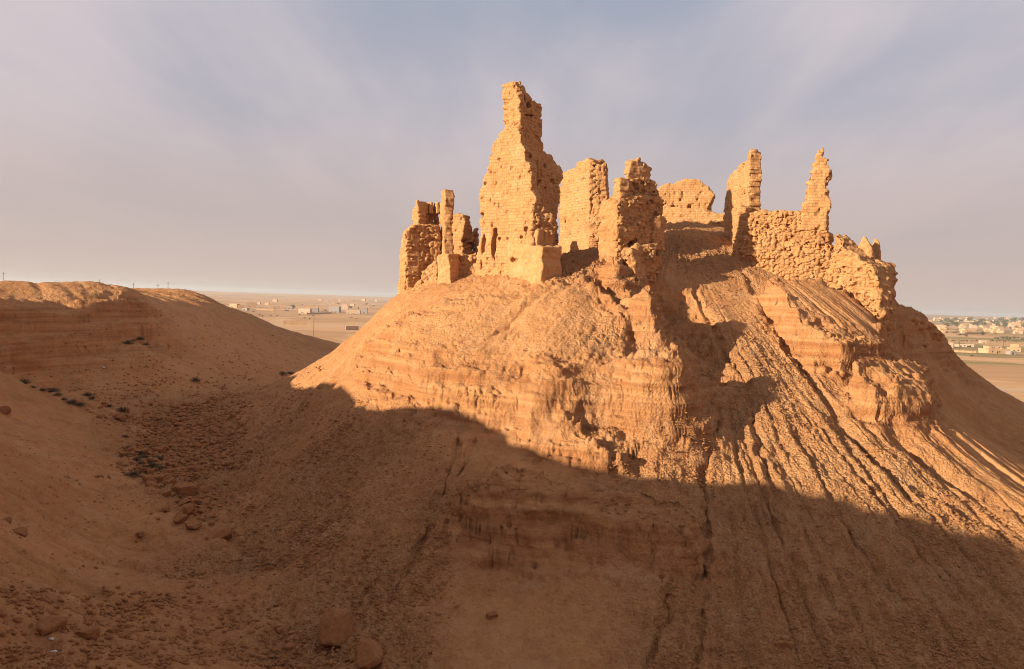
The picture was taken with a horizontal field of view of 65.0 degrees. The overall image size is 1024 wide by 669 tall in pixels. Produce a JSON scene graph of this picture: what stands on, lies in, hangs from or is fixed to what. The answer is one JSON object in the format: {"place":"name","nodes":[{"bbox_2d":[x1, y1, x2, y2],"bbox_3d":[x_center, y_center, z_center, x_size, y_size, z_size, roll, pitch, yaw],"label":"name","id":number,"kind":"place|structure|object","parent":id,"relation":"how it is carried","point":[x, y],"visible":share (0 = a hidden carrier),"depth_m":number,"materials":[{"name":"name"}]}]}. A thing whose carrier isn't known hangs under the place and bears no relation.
{"place":"outdoors","nodes":[
{"label":"outdoors","id":0,"kind":"place"},
{"bbox_2d":[0,222,1023,668],"bbox_3d":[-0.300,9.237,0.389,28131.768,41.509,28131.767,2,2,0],"label":"ground","id":1,"kind":"structure","parent":0,"point":[566,574],"depth_m":63.38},
{"bbox_2d":[0,609,6,616],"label":"boulder","id":2,"kind":"object","parent":1,"relation":"on","point":[3,613],"visible":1,"depth_m":40.77,"materials":[{"name":"brown stone"}]},
{"bbox_2d":[0,405,11,414],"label":"boulder","id":3,"kind":"object","parent":1,"relation":"on","point":[6,410],"visible":0.92,"depth_m":74.61,"materials":[{"name":"brown stone"}]},
{"bbox_2d":[3,516,12,523],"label":"boulder","id":4,"kind":"object","parent":1,"relation":"on","point":[8,519],"visible":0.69,"depth_m":51.93,"materials":[{"name":"brown stone"}]},
{"bbox_2d":[9,654,16,661],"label":"boulder","id":5,"kind":"object","parent":1,"relation":"on","point":[13,657],"visible":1,"depth_m":37.18,"materials":[{"name":"brown stone"}]},
{"bbox_2d":[12,617,22,621],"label":"boulder","id":6,"kind":"object","parent":1,"relation":"on","point":[17,619],"visible":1,"depth_m":40.90,"materials":[{"name":"brown stone"}]},
{"bbox_2d":[13,527,27,536],"bbox_3d":[-31.340,12.574,51.213,0.813,0.645,0.880,7,-12,-23],"label":"boulder","id":7,"kind":"object","parent":1,"relation":"on","point":[22,531],"visible":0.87,"depth_m":51.06,"materials":[{"name":"brown stone"}]},
{"bbox_2d":[20,378,31,383],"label":"dry shrub","id":8,"kind":"object","parent":1,"relation":"on","point":[25,381],"visible":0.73,"depth_m":87.47,"materials":[{"name":"plant"}]},
{"bbox_2d":[37,615,67,634],"bbox_3d":[-23.768,14.967,41.438,0.949,0.675,1.529,5,16,20],"label":"boulder","id":9,"kind":"object","parent":1,"relation":"on","point":[49,624],"visible":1,"depth_m":41.25,"materials":[{"name":"brown stone"}]},
{"bbox_2d":[51,642,61,649],"bbox_3d":[-22.926,15.697,40.462,0.445,0.320,0.578,-8,18,-19],"label":"boulder","id":10,"kind":"object","parent":1,"relation":"on","point":[56,645],"visible":1,"depth_m":40.38,"materials":[{"name":"brown stone"}]},
{"bbox_2d":[65,399,78,403],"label":"dry shrub","id":11,"kind":"object","parent":1,"relation":"on","point":[72,401],"visible":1,"depth_m":86.12,"materials":[{"name":"plant"}]},
{"bbox_2d":[74,401,86,405],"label":"dry shrub","id":12,"kind":"object","parent":1,"relation":"on","point":[80,403],"visible":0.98,"depth_m":86.50,"materials":[{"name":"plant"}]},
{"bbox_2d":[75,626,99,639],"bbox_3d":[-22.552,15.944,42.753,1.137,0.621,0.905,-5,-8,-25],"label":"boulder","id":13,"kind":"object","parent":1,"relation":"on","point":[90,633],"visible":0.94,"depth_m":42.46,"materials":[{"name":"brown stone"}]},
{"bbox_2d":[106,627,118,632],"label":"boulder","id":14,"kind":"object","parent":1,"relation":"on","point":[113,630],"visible":1,"depth_m":44.10,"materials":[{"name":"brown stone"}]},
{"bbox_2d":[115,413,124,421],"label":"boulder","id":15,"kind":"object","parent":1,"relation":"on","point":[120,417],"visible":1,"depth_m":87.39,"materials":[{"name":"brown stone"}]},
{"bbox_2d":[116,407,130,411],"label":"dry shrub","id":16,"kind":"object","parent":1,"relation":"on","point":[121,409],"visible":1,"depth_m":92.09,"materials":[{"name":"plant"}]},
{"bbox_2d":[119,633,128,638],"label":"boulder","id":17,"kind":"object","parent":1,"relation":"on","point":[124,635],"visible":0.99,"depth_m":44.10,"materials":[{"name":"brown stone"}]},
{"bbox_2d":[119,451,128,455],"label":"boulder","id":18,"kind":"object","parent":1,"relation":"on","point":[125,453],"visible":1,"depth_m":77.59,"materials":[{"name":"brown stone"}]},
{"bbox_2d":[122,340,133,343],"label":"dry shrub","id":19,"kind":"object","parent":1,"relation":"on","point":[128,342],"visible":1,"depth_m":108.21,"materials":[{"name":"plant"}]},
{"bbox_2d":[124,470,140,476],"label":"dry shrub","id":20,"kind":"object","parent":1,"relation":"on","point":[135,472],"visible":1,"depth_m":72.91,"materials":[{"name":"brown plant"}]},
{"bbox_2d":[134,448,145,452],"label":"boulder","id":21,"kind":"object","parent":1,"relation":"on","point":[139,450],"visible":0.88,"depth_m":79.98,"materials":[{"name":"brown stone"}]},
{"bbox_2d":[136,531,144,536],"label":"boulder","id":22,"kind":"object","parent":1,"relation":"on","point":[140,534],"visible":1,"depth_m":62.48,"materials":[{"name":"brown stone"}]},
{"bbox_2d":[139,652,146,656],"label":"boulder","id":23,"kind":"object","parent":1,"relation":"on","point":[144,654],"visible":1,"depth_m":43.25,"materials":[{"name":"brown stone"}]},
{"bbox_2d":[139,468,147,471],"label":"boulder","id":24,"kind":"object","parent":1,"relation":"on","point":[142,469],"visible":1,"depth_m":74.83,"materials":[{"name":"brown stone"}]},
{"bbox_2d":[139,458,149,463],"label":"boulder","id":25,"kind":"object","parent":1,"relation":"on","point":[144,460],"visible":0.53,"depth_m":77.26,"materials":[{"name":"brown stone"}]},
{"bbox_2d":[142,475,156,481],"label":"boulder","id":26,"kind":"object","parent":1,"relation":"on","point":[148,478],"visible":0.69,"depth_m":72.42,"materials":[{"name":"brown stone"}]},
{"bbox_2d":[145,481,156,487],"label":"boulder","id":27,"kind":"object","parent":1,"relation":"on","point":[150,483],"visible":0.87,"depth_m":70.99,"materials":[{"name":"brown stone"}]},
{"bbox_2d":[145,462,159,467],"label":"dry shrub","id":28,"kind":"object","parent":1,"relation":"on","point":[152,465],"visible":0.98,"depth_m":76.68,"materials":[{"name":"brown plant"}]},
{"bbox_2d":[154,446,164,453],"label":"boulder","id":29,"kind":"object","parent":1,"relation":"on","point":[159,449],"visible":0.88,"depth_m":80.76,"materials":[{"name":"brown stone"}]},
{"bbox_2d":[151,465,168,469],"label":"dry shrub","id":30,"kind":"object","parent":1,"relation":"on","point":[161,467],"visible":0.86,"depth_m":76.37,"materials":[{"name":"brown plant"}]},
{"bbox_2d":[153,473,167,481],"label":"boulder","id":31,"kind":"object","parent":1,"relation":"on","point":[159,477],"visible":0.72,"depth_m":73.07,"materials":[{"name":"brown stone"}]},
{"bbox_2d":[158,489,170,496],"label":"boulder","id":32,"kind":"object","parent":1,"relation":"on","point":[165,493],"visible":0.98,"depth_m":70.34,"materials":[{"name":"brown stone"}]},
{"bbox_2d":[159,505,169,512],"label":"boulder","id":33,"kind":"object","parent":1,"relation":"on","point":[166,508],"visible":1,"depth_m":67.28,"materials":[{"name":"brown stone"}]},
{"bbox_2d":[160,469,171,472],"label":"boulder","id":34,"kind":"object","parent":1,"relation":"on","point":[167,471],"visible":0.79,"depth_m":75.57,"materials":[{"name":"brown stone"}]},
{"bbox_2d":[162,477,175,485],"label":"boulder","id":35,"kind":"object","parent":1,"relation":"on","point":[171,480],"visible":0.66,"depth_m":72.99,"materials":[{"name":"brown stone"}]},
{"bbox_2d":[165,461,174,466],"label":"boulder","id":36,"kind":"object","parent":1,"relation":"on","point":[171,464],"visible":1,"depth_m":78.17,"materials":[{"name":"brown stone"}]},
{"bbox_2d":[165,451,174,455],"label":"boulder","id":37,"kind":"object","parent":1,"relation":"on","point":[168,453],"visible":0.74,"depth_m":81.15,"materials":[{"name":"brown stone"}]},
{"bbox_2d":[173,514,187,523],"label":"boulder","id":38,"kind":"object","parent":1,"relation":"on","point":[180,519],"visible":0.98,"depth_m":66.34,"materials":[{"name":"brown stone"}]},
{"bbox_2d":[177,412,186,416],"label":"boulder","id":39,"kind":"object","parent":1,"relation":"on","point":[181,414],"visible":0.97,"depth_m":95.22,"materials":[{"name":"brown stone"}]},
{"bbox_2d":[170,482,199,496],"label":"boulder","id":40,"kind":"object","parent":1,"relation":"on","point":[183,489],"visible":0.92,"depth_m":71.37,"materials":[{"name":"brown stone"}]},
{"bbox_2d":[181,401,189,405],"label":"boulder","id":41,"kind":"object","parent":1,"relation":"on","point":[186,403],"visible":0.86,"depth_m":99.14,"materials":[{"name":"brown stone"}]},
{"bbox_2d":[182,503,194,515],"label":"boulder","id":42,"kind":"object","parent":1,"relation":"on","point":[188,509],"visible":0.92,"depth_m":67.79,"materials":[{"name":"brown stone"}]},
{"bbox_2d":[184,518,201,528],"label":"boulder","id":43,"kind":"object","parent":1,"relation":"on","point":[192,523],"visible":1,"depth_m":65.11,"materials":[{"name":"brown stone"}]},
{"bbox_2d":[192,442,200,447],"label":"boulder","id":44,"kind":"object","parent":1,"relation":"on","point":[196,444],"visible":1,"depth_m":83.94,"materials":[{"name":"brown stone"}]},
{"bbox_2d":[193,466,201,471],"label":"boulder","id":45,"kind":"object","parent":1,"relation":"on","point":[197,468],"visible":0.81,"depth_m":77.73,"materials":[{"name":"brown stone"}]},
{"bbox_2d":[191,498,203,504],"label":"boulder","id":46,"kind":"object","parent":1,"relation":"on","point":[198,500],"visible":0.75,"depth_m":69.84,"materials":[{"name":"brown stone"}]},
{"bbox_2d":[196,516,205,520],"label":"boulder","id":47,"kind":"object","parent":1,"relation":"on","point":[201,518],"visible":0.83,"depth_m":66.73,"materials":[{"name":"brown stone"}]},
{"bbox_2d":[200,486,209,493],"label":"boulder","id":48,"kind":"object","parent":1,"relation":"on","point":[205,489],"visible":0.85,"depth_m":72.52,"materials":[{"name":"brown stone"}]},
{"bbox_2d":[201,498,210,504],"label":"boulder","id":49,"kind":"object","parent":1,"relation":"on","point":[206,501],"visible":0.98,"depth_m":69.92,"materials":[{"name":"brown stone"}]},
{"bbox_2d":[200,494,211,498],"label":"boulder","id":50,"kind":"object","parent":1,"relation":"on","point":[206,496],"visible":0.88,"depth_m":70.95,"materials":[{"name":"brown stone"}]},
{"bbox_2d":[204,451,213,455],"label":"boulder","id":51,"kind":"object","parent":1,"relation":"on","point":[209,453],"visible":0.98,"depth_m":81.70,"materials":[{"name":"brown stone"}]},
{"bbox_2d":[212,427,219,432],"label":"boulder","id":52,"kind":"object","parent":1,"relation":"on","point":[215,430],"visible":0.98,"depth_m":87.39,"materials":[{"name":"brown stone"}]},
{"bbox_2d":[206,525,232,540],"bbox_3d":[-23.026,15.828,62.954,1.340,1.113,2.028,3,15,40],"label":"boulder","id":53,"kind":"object","parent":1,"relation":"on","point":[223,532],"visible":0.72,"depth_m":62.84,"materials":[{"name":"brown stone"}]},
{"bbox_2d":[0,298,458,668],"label":"gravel","id":54,"kind":"structure","parent":1,"relation":"on","point":[41,650],"depth_m":55.05,"materials":[{"name":"brown gravel"}]},
{"bbox_2d":[229,304,239,307],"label":"house","id":55,"kind":"structure","parent":1,"relation":"on","point":[233,305],"depth_m":1300.24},
{"bbox_2d":[246,302,255,307],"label":"house","id":56,"kind":"structure","parent":1,"relation":"on","point":[251,304],"depth_m":1431.61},
{"bbox_2d":[276,627,282,632],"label":"boulder","id":57,"kind":"object","parent":1,"relation":"on","point":[279,629],"visible":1,"depth_m":49.89,"materials":[{"name":"brown stone"}]},
{"bbox_2d":[284,642,295,649],"bbox_3d":[-13.394,18.817,48.458,0.636,0.423,0.462,-5,14,-31],"label":"boulder","id":58,"kind":"object","parent":1,"relation":"on","point":[289,645],"visible":1,"depth_m":48.32,"materials":[{"name":"brown stone"}]},
{"bbox_2d":[288,630,296,634],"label":"boulder","id":59,"kind":"object","parent":1,"relation":"on","point":[291,632],"visible":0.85,"depth_m":49.77,"materials":[{"name":"brown stone"}]},
{"bbox_2d":[283,320,306,324],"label":"yard enclosure","id":60,"kind":"object","parent":1,"relation":"on","point":[295,322],"visible":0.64,"depth_m":748.13,"materials":[{"name":"beige concrete"}]},
{"bbox_2d":[298,308,311,313],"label":"house","id":61,"kind":"structure","parent":1,"relation":"on","point":[303,310],"depth_m":1199.79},
{"bbox_2d":[309,308,318,312],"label":"house","id":62,"kind":"structure","parent":1,"relation":"on","point":[315,310],"depth_m":1252.50,"materials":[{"name":"grey paint"}]},
{"bbox_2d":[306,312,331,313],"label":"yard enclosure","id":63,"kind":"object","parent":1,"relation":"on","point":[320,313],"visible":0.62,"depth_m":1214.98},
{"bbox_2d":[329,306,340,312],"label":"house","id":64,"kind":"structure","parent":1,"relation":"on","point":[335,308],"depth_m":1341.34,"materials":[{"name":"white concrete"}]},
{"bbox_2d":[319,607,353,647],"bbox_3d":[-10.738,18.118,49.309,2.106,2.262,2.628,-3,17,-8],"label":"boulder","id":65,"kind":"object","parent":1,"relation":"on","point":[336,626],"visible":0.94,"depth_m":48.75,"materials":[{"name":"brown stone"}]},
{"bbox_2d":[341,304,348,309],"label":"house","id":66,"kind":"structure","parent":1,"relation":"on","point":[344,306],"depth_m":1550.85,"materials":[{"name":"beige paint"}]},
{"bbox_2d":[345,326,358,329],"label":"yard enclosure","id":67,"kind":"object","parent":1,"relation":"on","point":[351,327],"visible":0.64,"depth_m":678.37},
{"bbox_2d":[346,310,360,313],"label":"house","id":68,"kind":"structure","parent":1,"relation":"on","point":[353,311],"depth_m":1277.35,"materials":[{"name":"white concrete"}]},
{"bbox_2d":[361,308,367,313],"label":"house","id":69,"kind":"structure","parent":1,"relation":"on","point":[364,310],"depth_m":1344.58,"materials":[{"name":"white concrete"}]},
{"bbox_2d":[355,638,382,668],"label":"boulder","id":70,"kind":"object","parent":1,"relation":"on","point":[368,653],"visible":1,"depth_m":46.23,"materials":[{"name":"brown stone"}]},
{"bbox_2d":[397,200,440,293],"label":"ruined tower","id":71,"kind":"structure","parent":1,"relation":"on","point":[420,251],"depth_m":89.32,"materials":[{"name":"brick"}]},
{"bbox_2d":[410,253,476,292],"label":"wall ruin","id":72,"kind":"object","parent":1,"relation":"on","point":[449,268],"depth_m":86.75,"materials":[{"name":"brick"}]},
{"bbox_2d":[439,189,454,253],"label":"ruined pillar","id":73,"kind":"structure","parent":1,"relation":"on","point":[446,214],"depth_m":89.16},
{"bbox_2d":[452,213,471,253],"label":"wall ruin","id":74,"kind":"object","parent":1,"relation":"on","point":[461,229],"depth_m":89.00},
{"bbox_2d":[463,228,478,254],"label":"wall ruin","id":75,"kind":"object","parent":1,"relation":"on","point":[473,241],"depth_m":89.72,"materials":[{"name":"brown brick"}]},
{"bbox_2d":[486,611,497,619],"bbox_3d":[-1.267,17.778,50.772,0.749,0.515,0.416,1,2,-11],"label":"boulder","id":76,"kind":"object","parent":1,"relation":"on","point":[491,615],"visible":1,"depth_m":50.69,"materials":[{"name":"brown stone"}]},
{"bbox_2d":[475,81,563,283],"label":"ruined tower","id":77,"kind":"structure","parent":1,"relation":"on","point":[519,196],"depth_m":82.98,"materials":[{"name":"brick"}]},
{"bbox_2d":[558,158,609,254],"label":"wall ruin","id":78,"kind":"object","parent":1,"relation":"on","point":[584,190],"depth_m":97.45,"materials":[{"name":"beige brick"}]},
{"bbox_2d":[597,157,666,284],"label":"ruined tower","id":79,"kind":"structure","parent":1,"relation":"on","point":[632,226],"depth_m":82.58,"materials":[{"name":"brown brick"}]},
{"bbox_2d":[335,230,1023,668],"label":"rubble","id":80,"kind":"object","parent":1,"relation":"on","point":[911,622],"visible":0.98,"depth_m":53.62,"materials":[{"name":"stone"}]},
{"bbox_2d":[657,179,724,227],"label":"wall ruin","id":81,"kind":"object","parent":1,"relation":"on","point":[689,200],"depth_m":114.47,"materials":[{"name":"beige brick"}]},
{"bbox_2d":[723,149,761,263],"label":"wall ruin","id":82,"kind":"object","parent":1,"relation":"on","point":[742,197],"depth_m":93.51,"materials":[{"name":"beige brick"}]},
{"bbox_2d":[774,641,785,647],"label":"boulder","id":83,"kind":"object","parent":1,"relation":"on","point":[781,644],"visible":1,"depth_m":46.53,"materials":[{"name":"brown stone"}]},
{"bbox_2d":[739,209,840,286],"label":"wall ruin","id":84,"kind":"object","parent":1,"relation":"on","point":[778,242],"depth_m":89.90,"materials":[{"name":"beige stone"}]},
{"bbox_2d":[799,147,831,230],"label":"ruined pillar","id":85,"kind":"structure","parent":84,"relation":"on","point":[816,206],"depth_m":88.47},
{"bbox_2d":[787,641,792,648],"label":"boulder","id":86,"kind":"object","parent":1,"relation":"on","point":[790,644],"visible":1,"depth_m":46.64,"materials":[{"name":"brown stone"}]},
{"bbox_2d":[827,234,897,334],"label":"wall ruin","id":87,"kind":"object","parent":1,"relation":"on","point":[866,281],"depth_m":85.93,"materials":[{"name":"beige stone"}]},
{"bbox_2d":[858,236,875,259],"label":"mud stub","id":88,"kind":"object","parent":87,"relation":"on","point":[865,246],"visible":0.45,"depth_m":87.92,"materials":[{"name":"brick"}]},
{"bbox_2d":[872,238,880,259],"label":"mud stub","id":89,"kind":"object","parent":87,"relation":"on","point":[876,248],"visible":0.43,"depth_m":89.92,"materials":[{"name":"brick"}]},
{"bbox_2d":[954,344,966,346],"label":"house","id":90,"kind":"structure","parent":1,"relation":"on","point":[961,345],"depth_m":728.02,"materials":[{"name":"white paint"}]},
{"bbox_2d":[954,350,975,352],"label":"yard enclosure","id":91,"kind":"object","parent":1,"relation":"on","point":[965,351],"visible":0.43,"depth_m":628.47,"materials":[{"name":"beige concrete"}]},
{"bbox_2d":[961,328,975,331],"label":"house","id":92,"kind":"structure","parent":1,"relation":"on","point":[971,330],"depth_m":1461.30,"materials":[{"name":"beige paint"}]},
{"bbox_2d":[983,345,1001,348],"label":"house","id":93,"kind":"structure","parent":1,"relation":"on","point":[992,346],"depth_m":707.40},
{"bbox_2d":[978,348,1009,353],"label":"house","id":94,"kind":"structure","parent":1,"relation":"on","point":[993,350],"depth_m":631.17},
{"bbox_2d":[1006,351,1016,354],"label":"house","id":95,"kind":"structure","parent":1,"relation":"on","point":[1011,352],"depth_m":620.91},
{"bbox_2d":[1007,344,1020,351],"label":"house","id":96,"kind":"structure","parent":1,"relation":"on","point":[1014,347],"depth_m":668.38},
{"bbox_2d":[1008,322,1020,326],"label":"house","id":97,"kind":"structure","parent":1,"relation":"on","point":[1016,323],"depth_m":2233.12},
{"bbox_2d":[0,0,1023,317],"label":"sky","id":98,"kind":"structure","parent":0,"point":[255,146],"materials":[{"name":"grey"}]},
{"bbox_2d":[905,313,943,347],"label":"hillside","id":99,"kind":"structure","parent":0,"point":[928,330],"depth_m":105.59,"materials":[{"name":"brown soil"}]}
]}

